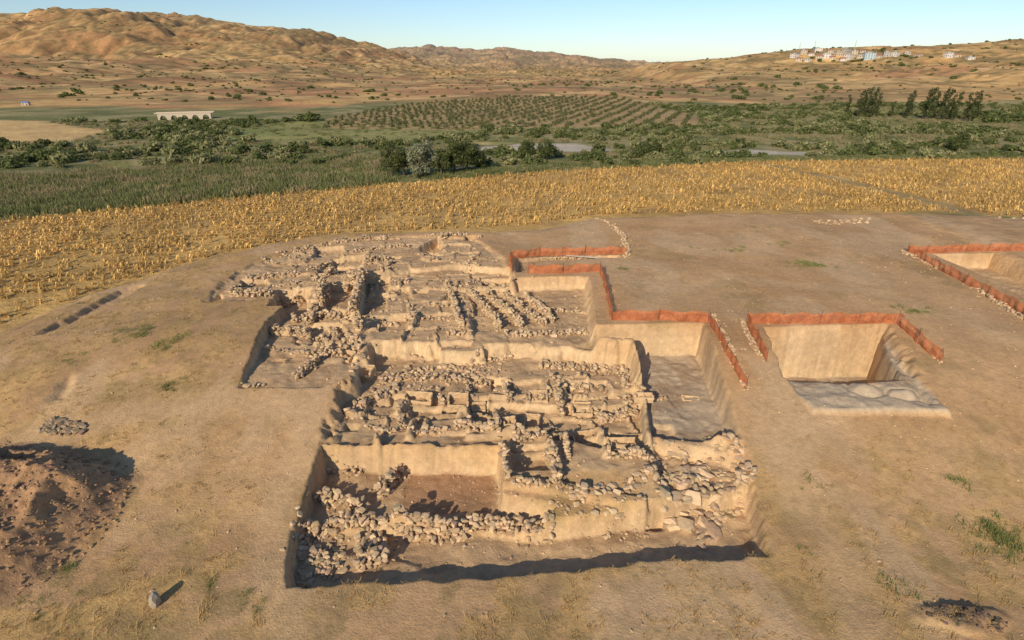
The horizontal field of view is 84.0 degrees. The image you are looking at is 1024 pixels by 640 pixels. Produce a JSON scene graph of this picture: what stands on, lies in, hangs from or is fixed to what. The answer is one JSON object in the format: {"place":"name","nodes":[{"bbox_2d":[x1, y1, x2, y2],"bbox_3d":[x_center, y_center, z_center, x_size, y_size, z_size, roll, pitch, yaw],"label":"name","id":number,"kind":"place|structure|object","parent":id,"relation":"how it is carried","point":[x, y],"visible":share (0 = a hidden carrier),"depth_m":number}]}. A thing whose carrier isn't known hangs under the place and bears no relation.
{"place":"outdoors","nodes":[
{"label":"outdoors","id":0,"kind":"place"},
{"bbox_2d":[0,7,1023,343],"bbox_3d":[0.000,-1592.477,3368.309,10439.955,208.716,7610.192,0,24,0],"label":"ground","id":1,"kind":"structure","parent":0,"point":[132,41],"depth_m":341.75},
{"bbox_2d":[148,591,161,608],"bbox_3d":[-13.269,10.442,21.164,0.361,0.762,0.464,0,24,0],"label":"standing rock","id":2,"kind":"object","parent":1,"relation":"on","point":[154,600],"visible":0.99,"depth_m":21.00},
{"bbox_2d":[154,111,213,119],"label":"arched bridge","id":3,"kind":"structure","parent":1,"relation":"on","point":[188,114],"depth_m":230.56},
{"bbox_2d":[0,152,385,198],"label":"dry riverside grass","id":4,"kind":"structure","parent":1,"relation":"on","point":[173,173],"depth_m":105.20},
{"bbox_2d":[0,169,398,219],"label":"reed bed","id":5,"kind":"object","parent":1,"relation":"on","point":[230,186],"visible":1,"depth_m":90.22},
{"bbox_2d":[228,284,305,308],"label":"stone wall","id":6,"kind":"structure","parent":1,"relation":"on","point":[245,293],"depth_m":43.80},
{"bbox_2d":[245,270,300,285],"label":"stone wall","id":7,"kind":"structure","parent":1,"relation":"on","point":[263,277],"depth_m":48.11},
{"bbox_2d":[264,343,320,357],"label":"stone wall","id":8,"kind":"structure","parent":1,"relation":"on","point":[292,351],"depth_m":36.51},
{"bbox_2d":[289,351,328,379],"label":"stone wall","id":9,"kind":"structure","parent":1,"relation":"on","point":[298,372],"depth_m":34.48},
{"bbox_2d":[279,531,341,584],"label":"stone wall","id":10,"kind":"structure","parent":1,"relation":"on","point":[307,543],"depth_m":24.23},
{"bbox_2d":[268,323,357,344],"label":"stone wall","id":11,"kind":"structure","parent":1,"relation":"on","point":[350,338],"depth_m":38.92},
{"bbox_2d":[301,277,330,324],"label":"stone wall","id":12,"kind":"structure","parent":1,"relation":"on","point":[322,287],"depth_m":42.86},
{"bbox_2d":[291,306,350,322],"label":"stone wall","id":13,"kind":"structure","parent":1,"relation":"on","point":[318,314],"depth_m":41.35},
{"bbox_2d":[306,266,345,280],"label":"stone wall","id":14,"kind":"structure","parent":1,"relation":"on","point":[329,271],"depth_m":47.91},
{"bbox_2d":[314,342,345,355],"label":"stone wall","id":15,"kind":"structure","parent":1,"relation":"on","point":[340,351],"depth_m":36.39},
{"bbox_2d":[314,486,368,514],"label":"stone wall","id":16,"kind":"structure","parent":1,"relation":"on","point":[336,500],"depth_m":26.91},
{"bbox_2d":[328,326,361,352],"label":"stone wall","id":17,"kind":"structure","parent":1,"relation":"on","point":[333,332],"depth_m":37.29},
{"bbox_2d":[300,530,390,584],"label":"stone wall","id":18,"kind":"structure","parent":1,"relation":"on","point":[371,549],"depth_m":23.83},
{"bbox_2d":[326,441,364,482],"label":"stone wall","id":19,"kind":"structure","parent":1,"relation":"on","point":[340,471],"depth_m":29.03},
{"bbox_2d":[342,271,356,291],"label":"stone wall","id":20,"kind":"structure","parent":1,"relation":"on","point":[346,286],"depth_m":46.79},
{"bbox_2d":[346,265,369,331],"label":"stone wall","id":21,"kind":"structure","parent":1,"relation":"on","point":[355,297],"depth_m":42.00},
{"bbox_2d":[231,118,489,140],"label":"crop field scrub","id":22,"kind":"object","parent":1,"relation":"on","point":[346,138],"visible":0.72,"depth_m":194.41},
{"bbox_2d":[328,234,400,244],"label":"stone wall","id":23,"kind":"structure","parent":1,"relation":"on","point":[364,236],"depth_m":57.55},
{"bbox_2d":[342,382,399,417],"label":"stone wall","id":24,"kind":"structure","parent":1,"relation":"on","point":[360,402],"depth_m":33.26},
{"bbox_2d":[363,254,388,264],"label":"stone wall","id":25,"kind":"structure","parent":1,"relation":"on","point":[369,257],"depth_m":51.19},
{"bbox_2d":[343,243,409,253],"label":"stone wall","id":26,"kind":"structure","parent":1,"relation":"on","point":[389,246],"depth_m":55.09},
{"bbox_2d":[366,421,398,436],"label":"stone wall","id":27,"kind":"structure","parent":1,"relation":"on","point":[384,429],"depth_m":30.39},
{"bbox_2d":[368,274,409,286],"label":"stone wall","id":28,"kind":"structure","parent":1,"relation":"on","point":[378,282],"depth_m":47.95},
{"bbox_2d":[369,463,409,498],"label":"stone wall","id":29,"kind":"structure","parent":1,"relation":"on","point":[386,484],"depth_m":27.84},
{"bbox_2d":[378,140,405,175],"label":"willow tree","id":30,"kind":"object","parent":1,"relation":"on","point":[386,161],"visible":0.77,"depth_m":104.33},
{"bbox_2d":[387,400,406,430],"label":"stone wall","id":31,"kind":"structure","parent":1,"relation":"on","point":[400,418],"depth_m":31.39},
{"bbox_2d":[389,147,409,175],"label":"willow tree","id":32,"kind":"object","parent":1,"relation":"on","point":[398,155],"visible":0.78,"depth_m":103.75},
{"bbox_2d":[404,144,429,177],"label":"willow tree","id":33,"kind":"object","parent":1,"relation":"on","point":[411,158],"visible":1,"depth_m":102.35},
{"bbox_2d":[412,140,438,173],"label":"willow tree","id":34,"kind":"object","parent":1,"relation":"on","point":[432,155],"visible":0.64,"depth_m":104.01},
{"bbox_2d":[295,503,556,549],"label":"stone wall","id":35,"kind":"structure","parent":1,"relation":"on","point":[343,520],"depth_m":25.37},
{"bbox_2d":[347,352,505,411],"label":"rubble stones","id":36,"kind":"object","parent":1,"relation":"on","point":[406,366],"visible":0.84,"depth_m":35.72},
{"bbox_2d":[403,310,449,324],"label":"stone wall","id":37,"kind":"structure","parent":1,"relation":"on","point":[428,317],"depth_m":41.12},
{"bbox_2d":[407,423,447,435],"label":"stone wall","id":38,"kind":"structure","parent":1,"relation":"on","point":[422,431],"depth_m":30.11},
{"bbox_2d":[429,147,452,174],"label":"willow tree","id":39,"kind":"object","parent":1,"relation":"on","point":[444,163],"visible":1,"depth_m":104.02},
{"bbox_2d":[378,369,504,386],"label":"stone wall","id":40,"kind":"structure","parent":1,"relation":"on","point":[426,375],"depth_m":35.35},
{"bbox_2d":[408,361,476,373],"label":"stone wall","id":41,"kind":"structure","parent":1,"relation":"on","point":[441,366],"depth_m":36.50},
{"bbox_2d":[426,534,469,546],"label":"stone wall","id":42,"kind":"structure","parent":1,"relation":"on","point":[464,537],"depth_m":25.20},
{"bbox_2d":[443,279,468,329],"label":"stone wall","id":43,"kind":"structure","parent":1,"relation":"on","point":[457,314],"depth_m":42.12},
{"bbox_2d":[445,138,467,171],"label":"willow tree","id":44,"kind":"object","parent":1,"relation":"on","point":[453,149],"visible":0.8,"depth_m":105.48},
{"bbox_2d":[456,138,481,171],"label":"willow tree","id":45,"kind":"object","parent":1,"relation":"on","point":[468,149],"visible":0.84,"depth_m":106.46},
{"bbox_2d":[454,415,495,441],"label":"stone wall","id":46,"kind":"structure","parent":1,"relation":"on","point":[485,426],"depth_m":30.17},
{"bbox_2d":[468,143,486,168],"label":"willow tree","id":47,"kind":"object","parent":1,"relation":"on","point":[483,163],"visible":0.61,"depth_m":108.95},
{"bbox_2d":[456,277,513,294],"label":"stone wall","id":48,"kind":"structure","parent":1,"relation":"on","point":[505,284],"depth_m":47.50},
{"bbox_2d":[465,285,508,329],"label":"stone wall","id":49,"kind":"structure","parent":1,"relation":"on","point":[490,313],"depth_m":42.57},
{"bbox_2d":[469,342,512,367],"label":"stone wall","id":50,"kind":"structure","parent":1,"relation":"on","point":[490,359],"depth_m":37.39},
{"bbox_2d":[488,408,501,438],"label":"stone wall","id":51,"kind":"structure","parent":1,"relation":"on","point":[498,421],"depth_m":30.07},
{"bbox_2d":[495,441,512,494],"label":"stone wall","id":52,"kind":"structure","parent":1,"relation":"on","point":[503,452],"depth_m":27.23},
{"bbox_2d":[483,286,530,329],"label":"stone wall","id":53,"kind":"structure","parent":1,"relation":"on","point":[516,317],"depth_m":42.89},
{"bbox_2d":[499,381,522,403],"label":"stone wall","id":54,"kind":"structure","parent":1,"relation":"on","point":[507,391],"depth_m":33.17},
{"bbox_2d":[0,8,1023,104],"bbox_3d":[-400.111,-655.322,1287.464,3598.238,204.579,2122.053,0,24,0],"label":"hillside scrub","id":55,"kind":"object","parent":1,"relation":"on","point":[237,96],"visible":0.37,"depth_m":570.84},
{"bbox_2d":[0,213,1023,639],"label":"excavation site","id":56,"kind":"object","parent":1,"relation":"on","point":[866,369],"visible":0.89,"depth_m":29.08},
{"bbox_2d":[35,416,86,435],"bbox_3d":[-23.359,5.532,29.739,2.657,0.448,1.325,0,24,0],"label":"rubble pile","id":57,"kind":"object","parent":56,"relation":"on","point":[54,425],"visible":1,"depth_m":29.59},
{"bbox_2d":[0,441,137,616],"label":"spoil heap clods","id":58,"kind":"object","parent":56,"relation":"on","point":[22,487],"visible":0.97,"depth_m":24.57},
{"bbox_2d":[290,520,347,587],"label":"rubble stones","id":59,"kind":"object","parent":56,"relation":"on","point":[336,555],"visible":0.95,"depth_m":24.13},
{"bbox_2d":[330,348,356,363],"bbox_3d":[-10.725,2.355,36.284,1.469,0.565,0.973,8,37,19],"label":"mudbrick cist","id":60,"kind":"object","parent":56,"relation":"on","point":[351,353],"visible":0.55,"depth_m":36.27},
{"bbox_2d":[229,235,504,367],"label":"rubble stones","id":61,"kind":"object","parent":56,"relation":"on","point":[411,329],"visible":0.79,"depth_m":45.67},
{"bbox_2d":[359,364,376,380],"bbox_3d":[-9.349,3.237,35.481,1.579,0.606,0.974,5,39,14],"label":"mudbrick cist","id":62,"kind":"object","parent":56,"relation":"on","point":[371,369],"visible":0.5,"depth_m":35.25},
{"bbox_2d":[404,391,432,405],"bbox_3d":[-5.465,4.651,33.207,1.670,0.822,0.766,4,27,1],"label":"mudbrick cist","id":63,"kind":"object","parent":56,"relation":"on","point":[427,396],"visible":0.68,"depth_m":33.29},
{"bbox_2d":[447,392,468,411],"bbox_3d":[-3.148,4.803,33.223,1.279,0.861,0.961,3,29,-7],"label":"mudbrick cist","id":64,"kind":"object","parent":56,"relation":"on","point":[450,407],"visible":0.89,"depth_m":33.17},
{"bbox_2d":[472,401,485,413],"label":"mudbrick cist","id":65,"kind":"object","parent":56,"relation":"on","point":[483,411],"visible":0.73,"depth_m":32.84},
{"bbox_2d":[338,348,639,441],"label":"rubble stones","id":66,"kind":"object","parent":56,"relation":"on","point":[529,401],"visible":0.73,"depth_m":32.85},
{"bbox_2d":[322,461,676,566],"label":"rubble stones","id":67,"kind":"object","parent":56,"relation":"on","point":[463,548],"visible":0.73,"depth_m":26.23},
{"bbox_2d":[502,415,516,425],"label":"mudbrick cist","id":68,"kind":"object","parent":56,"relation":"on","point":[512,420],"visible":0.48,"depth_m":30.63},
{"bbox_2d":[528,389,548,403],"bbox_3d":[1.534,4.575,33.267,1.177,0.704,0.864,-2,30,1],"label":"mudbrick cist","id":69,"kind":"object","parent":56,"relation":"on","point":[532,392],"visible":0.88,"depth_m":33.31},
{"bbox_2d":[538,254,627,260],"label":"stone kerb","id":70,"kind":"structure","parent":56,"relation":"on","point":[565,257],"depth_m":53.00},
{"bbox_2d":[609,223,634,254],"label":"stone kerb","id":71,"kind":"structure","parent":56,"relation":"on","point":[623,238],"depth_m":56.73},
{"bbox_2d":[606,445,653,467],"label":"stone wall","id":72,"kind":"structure","parent":56,"relation":"on","point":[632,452],"depth_m":28.24},
{"bbox_2d":[633,392,654,402],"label":"mudbrick cist","id":73,"kind":"object","parent":56,"relation":"on","point":[648,397],"visible":1,"depth_m":32.60},
{"bbox_2d":[651,440,753,523],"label":"rubble stones","id":74,"kind":"object","parent":56,"relation":"on","point":[738,511],"visible":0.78,"depth_m":27.32},
{"bbox_2d":[711,313,759,389],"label":"stone kerb","id":75,"kind":"structure","parent":56,"relation":"on","point":[728,339],"depth_m":35.27},
{"bbox_2d":[735,318,768,361],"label":"stone kerb","id":76,"kind":"structure","parent":56,"relation":"on","point":[745,328],"depth_m":36.24},
{"bbox_2d":[813,217,870,224],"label":"rubble pile","id":77,"kind":"object","parent":56,"relation":"on","point":[845,221],"visible":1,"depth_m":63.30},
{"bbox_2d":[900,249,1023,319],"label":"stone kerb","id":78,"kind":"structure","parent":56,"relation":"on","point":[997,302],"depth_m":42.42},
{"bbox_2d":[921,603,1007,632],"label":"dump clods","id":79,"kind":"object","parent":56,"relation":"on","point":[995,621],"visible":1,"depth_m":20.46},
{"bbox_2d":[0,100,1023,168],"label":"riverside bushes","id":80,"kind":"object","parent":1,"relation":"on","point":[178,133],"visible":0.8,"depth_m":161.79},
{"bbox_2d":[0,225,1023,639],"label":"dry grass","id":81,"kind":"structure","parent":1,"relation":"on","point":[46,607],"depth_m":23.52},
{"bbox_2d":[0,103,1023,167],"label":"riverside scrub","id":82,"kind":"object","parent":1,"relation":"on","point":[139,125],"visible":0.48,"depth_m":170.78},
{"bbox_2d":[322,93,704,129],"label":"orchard trees","id":83,"kind":"object","parent":1,"relation":"on","point":[525,111],"visible":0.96,"depth_m":251.24},
{"bbox_2d":[4,215,1023,635],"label":"loose pebbles","id":84,"kind":"object","parent":1,"relation":"on","point":[568,399],"visible":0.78,"depth_m":31.21},
{"bbox_2d":[16,225,1023,626],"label":"green weeds","id":85,"kind":"object","parent":1,"relation":"on","point":[988,525],"visible":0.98,"depth_m":24.57},
{"bbox_2d":[502,289,547,326],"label":"stone wall","id":86,"kind":"structure","parent":1,"relation":"on","point":[518,303],"depth_m":42.56},
{"bbox_2d":[519,140,536,155],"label":"willow tree","id":87,"kind":"object","parent":1,"relation":"on","point":[527,144],"visible":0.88,"depth_m":130.06},
{"bbox_2d":[510,423,558,433],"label":"stone wall","id":88,"kind":"structure","parent":1,"relation":"on","point":[522,427],"depth_m":29.97},
{"bbox_2d":[512,427,561,443],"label":"stone wall","id":89,"kind":"structure","parent":1,"relation":"on","point":[528,435],"depth_m":29.70},
{"bbox_2d":[521,290,555,322],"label":"stone wall","id":90,"kind":"structure","parent":1,"relation":"on","point":[541,306],"depth_m":42.97},
{"bbox_2d":[511,475,575,514],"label":"stone wall","id":91,"kind":"structure","parent":1,"relation":"on","point":[530,480],"depth_m":26.32},
{"bbox_2d":[504,327,587,342],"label":"stone wall","id":92,"kind":"structure","parent":1,"relation":"on","point":[529,334],"depth_m":39.05},
{"bbox_2d":[537,138,558,159],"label":"willow tree","id":93,"kind":"object","parent":1,"relation":"on","point":[545,150],"visible":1,"depth_m":125.22},
{"bbox_2d":[548,381,566,417],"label":"stone wall","id":94,"kind":"structure","parent":1,"relation":"on","point":[558,396],"depth_m":32.81},
{"bbox_2d":[543,432,573,460],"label":"stone wall","id":95,"kind":"structure","parent":1,"relation":"on","point":[564,437],"depth_m":28.60},
{"bbox_2d":[542,440,578,483],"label":"stone wall","id":96,"kind":"structure","parent":1,"relation":"on","point":[551,455],"depth_m":27.42},
{"bbox_2d":[509,245,626,271],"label":"orange safety fence","id":97,"kind":"object","parent":1,"relation":"on","point":[562,251],"visible":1,"depth_m":52.63},
{"bbox_2d":[550,306,586,317],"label":"stone wall","id":98,"kind":"structure","parent":1,"relation":"on","point":[559,309],"depth_m":42.82},
{"bbox_2d":[545,372,593,391],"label":"stone wall","id":99,"kind":"structure","parent":1,"relation":"on","point":[563,380],"depth_m":34.84},
{"bbox_2d":[570,401,592,417],"bbox_3d":[4.036,5.248,32.998,1.271,0.693,1.073,0,24,0],"label":"mudbrick cist","id":100,"kind":"object","parent":1,"relation":"on","point":[579,415],"visible":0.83,"depth_m":32.59},
{"bbox_2d":[571,429,595,445],"bbox_3d":[3.966,6.508,30.784,1.367,0.646,1.080,-6,27,-3],"label":"mudbrick cist","id":101,"kind":"object","parent":1,"relation":"on","point":[576,435],"visible":0.48,"depth_m":31.05},
{"bbox_2d":[539,344,628,374],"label":"stone wall","id":102,"kind":"structure","parent":1,"relation":"on","point":[603,367],"depth_m":36.51},
{"bbox_2d":[563,379,610,398],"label":"stone wall","id":103,"kind":"structure","parent":1,"relation":"on","point":[570,389],"depth_m":34.49},
{"bbox_2d":[543,494,653,539],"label":"rubble stones","id":104,"kind":"object","parent":1,"relation":"on","point":[605,537],"visible":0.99,"depth_m":25.68},
{"bbox_2d":[590,505,623,540],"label":"stone wall","id":105,"kind":"structure","parent":1,"relation":"on","point":[613,511],"depth_m":25.48},
{"bbox_2d":[597,405,638,425],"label":"stone wall","id":106,"kind":"structure","parent":1,"relation":"on","point":[625,411],"depth_m":32.10},
{"bbox_2d":[568,462,669,506],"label":"stone wall","id":107,"kind":"structure","parent":1,"relation":"on","point":[581,489],"depth_m":26.52},
{"bbox_2d":[606,436,637,451],"bbox_3d":[5.679,6.549,29.453,1.579,0.606,0.974,1,27,0],"label":"mudbrick cist","id":108,"kind":"object","parent":1,"relation":"on","point":[627,440],"visible":0.38,"depth_m":29.68},
{"bbox_2d":[612,372,632,407],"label":"stone wall","id":109,"kind":"structure","parent":1,"relation":"on","point":[626,400],"depth_m":34.03},
{"bbox_2d":[528,262,748,388],"bbox_3d":[7.370,-0.516,39.978,12.073,1.885,18.368,0,24,0],"label":"orange safety fence","id":110,"kind":"object","parent":1,"relation":"on","point":[692,316],"visible":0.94,"depth_m":38.89},
{"bbox_2d":[639,143,656,156],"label":"willow tree","id":111,"kind":"object","parent":1,"relation":"on","point":[645,148],"visible":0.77,"depth_m":127.72},
{"bbox_2d":[292,48,1023,121],"bbox_3d":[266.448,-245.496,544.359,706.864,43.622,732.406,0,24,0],"label":"hillside trees","id":112,"kind":"object","parent":1,"relation":"on","point":[308,116],"visible":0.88,"depth_m":274.63},
{"bbox_2d":[664,449,707,467],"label":"stone wall","id":113,"kind":"structure","parent":1,"relation":"on","point":[678,456],"depth_m":29.11},
{"bbox_2d":[659,464,722,542],"bbox_3d":[8.388,8.377,27.019,3.294,1.624,4.502,0,24,0],"label":"boulder pile","id":114,"kind":"object","parent":1,"relation":"on","point":[687,494],"visible":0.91,"depth_m":26.34},
{"bbox_2d":[672,473,722,519],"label":"stone wall","id":115,"kind":"structure","parent":1,"relation":"on","point":[690,479],"depth_m":26.86},
{"bbox_2d":[696,524,713,549],"bbox_3d":[8.571,9.696,25.483,0.868,0.306,1.505,0,24,0],"label":"boulder pile","id":116,"kind":"object","parent":1,"relation":"on","point":[702,539],"visible":0.98,"depth_m":25.21},
{"bbox_2d":[393,151,1023,179],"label":"field edge reeds","id":117,"kind":"object","parent":1,"relation":"on","point":[554,166],"visible":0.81,"depth_m":117.08},
{"bbox_2d":[700,432,757,484],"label":"stone wall","id":118,"kind":"structure","parent":1,"relation":"on","point":[742,476],"depth_m":28.28},
{"bbox_2d":[746,311,943,361],"bbox_3d":[20.515,0.969,36.162,10.865,1.584,5.180,0,24,0],"label":"orange safety fence","id":119,"kind":"object","parent":1,"relation":"on","point":[913,332],"visible":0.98,"depth_m":38.12},
{"bbox_2d":[846,86,982,120],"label":"poplar tree row","id":120,"kind":"object","parent":1,"relation":"on","point":[929,103],"visible":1,"depth_m":228.72},
{"bbox_2d":[945,131,971,149],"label":"willow tree","id":121,"kind":"object","parent":1,"relation":"on","point":[957,143],"visible":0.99,"depth_m":142.85},
{"bbox_2d":[907,242,1023,314],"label":"orange safety fence","id":122,"kind":"object","parent":1,"relation":"on","point":[920,252],"visible":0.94,"depth_m":50.08},
{"bbox_2d":[968,108,1023,123],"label":"windbreak trees","id":123,"kind":"object","parent":1,"relation":"on","point":[990,116],"visible":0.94,"depth_m":222.24},
{"bbox_2d":[0,156,1023,323],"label":"dry corn field","id":124,"kind":"structure","parent":0,"point":[917,204],"depth_m":84.30},
{"bbox_2d":[0,0,1023,61],"label":"sky","id":125,"kind":"structure","parent":0,"point":[647,30]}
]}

